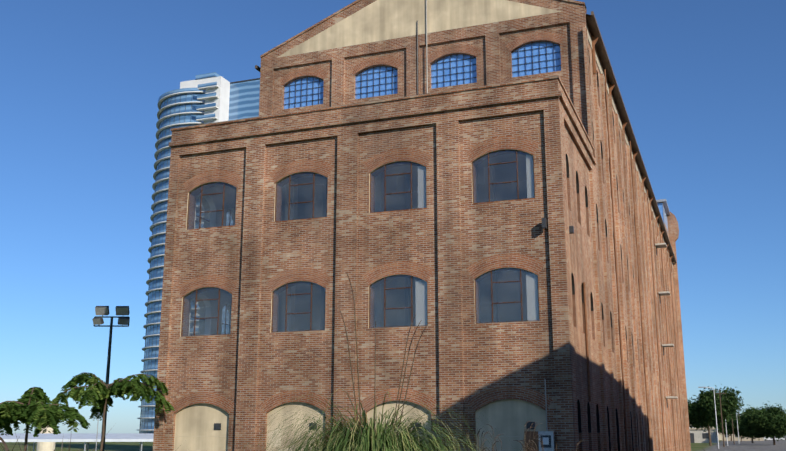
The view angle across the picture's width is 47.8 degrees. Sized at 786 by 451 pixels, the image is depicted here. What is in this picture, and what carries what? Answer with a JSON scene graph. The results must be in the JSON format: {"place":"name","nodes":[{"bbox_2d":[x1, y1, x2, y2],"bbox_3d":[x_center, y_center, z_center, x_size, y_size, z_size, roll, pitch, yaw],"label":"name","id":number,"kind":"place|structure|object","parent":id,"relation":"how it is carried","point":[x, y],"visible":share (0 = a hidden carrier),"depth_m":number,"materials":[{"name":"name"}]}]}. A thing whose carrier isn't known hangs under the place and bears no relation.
{"place":"outdoors","nodes":[
{"label":"outdoors","id":0,"kind":"place"},
{"bbox_2d":[0,436,785,450],"bbox_3d":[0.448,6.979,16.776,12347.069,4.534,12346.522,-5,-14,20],"label":"ground","id":1,"kind":"structure","parent":0,"point":[768,445],"depth_m":287.63,"materials":[{"name":"grey concrete"}]},
{"bbox_2d":[0,387,90,450],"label":"young tree","id":2,"kind":"object","parent":1,"relation":"on","point":[33,406],"visible":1,"depth_m":25.36,"materials":[{"name":"green plant"}]},
{"bbox_2d":[0,419,153,450],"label":"wall","id":3,"kind":"structure","parent":1,"relation":"on","point":[46,441],"depth_m":165.04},
{"bbox_2d":[0,430,180,450],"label":"plant","id":4,"kind":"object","parent":1,"relation":"on","point":[5,444],"depth_m":4.49,"materials":[{"name":"green plant"}]},
{"bbox_2d":[92,306,129,450],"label":"floodlight pole","id":5,"kind":"object","parent":1,"relation":"on","point":[123,321],"visible":0.94,"depth_m":43.97,"materials":[{"name":"metal"}]},
{"bbox_2d":[50,372,174,450],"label":"young tree","id":6,"kind":"object","parent":1,"relation":"on","point":[97,392],"visible":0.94,"depth_m":34.41,"materials":[{"name":"green plant"}]},
{"bbox_2d":[137,72,259,432],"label":"distant tower","id":7,"kind":"structure","parent":1,"relation":"on","point":[212,97],"depth_m":281.57,"materials":[{"name":"blue glass"}]},
{"bbox_2d":[243,272,497,450],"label":"pampas grass","id":8,"kind":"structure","parent":1,"relation":"on","point":[366,437],"depth_m":12.46,"materials":[{"name":"green plant"}]},
{"bbox_2d":[153,75,608,450],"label":"annex","id":9,"kind":"object","parent":1,"relation":"on","point":[462,223],"visible":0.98,"depth_m":33.85,"materials":[{"name":"brick"}]},
{"bbox_2d":[255,0,690,450],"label":"building","id":10,"kind":"structure","parent":1,"relation":"on","point":[357,51],"depth_m":45.93,"materials":[{"name":"brick"}]},
{"bbox_2d":[446,428,500,450],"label":"plant","id":11,"kind":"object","parent":1,"relation":"on","point":[482,446],"depth_m":17.77,"materials":[{"name":"green plant"}]},
{"bbox_2d":[484,421,541,450],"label":"plant","id":12,"kind":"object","parent":1,"relation":"on","point":[524,437],"depth_m":19.03,"materials":[{"name":"green plant"}]},
{"bbox_2d":[513,437,586,450],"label":"plant","id":13,"kind":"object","parent":1,"relation":"on","point":[541,444],"depth_m":17.35,"materials":[{"name":"green plant"}]},
{"bbox_2d":[687,383,750,445],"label":"tree","id":14,"kind":"object","parent":1,"relation":"on","point":[701,413],"visible":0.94,"depth_m":145.75,"materials":[{"name":"green plant"}]},
{"bbox_2d":[723,407,765,442],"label":"tree","id":15,"kind":"object","parent":1,"relation":"on","point":[741,430],"visible":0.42,"depth_m":196.02,"materials":[{"name":"green plant"}]},
{"bbox_2d":[736,400,785,444],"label":"tree","id":16,"kind":"object","parent":1,"relation":"on","point":[767,422],"visible":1,"depth_m":155.08,"materials":[{"name":"green plant"}]},
{"bbox_2d":[0,0,785,432],"label":"sky","id":17,"kind":"structure","parent":0,"point":[701,83],"materials":[{"name":"blue"}]},
{"bbox_2d":[711,412,742,440],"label":"tree","id":18,"kind":"object","parent":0,"point":[720,429],"visible":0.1,"depth_m":253.90,"materials":[{"name":"green plant"}]},
{"bbox_2d":[689,387,784,448],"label":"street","id":19,"kind":"structure","parent":0,"point":[698,435],"depth_m":201.52,"materials":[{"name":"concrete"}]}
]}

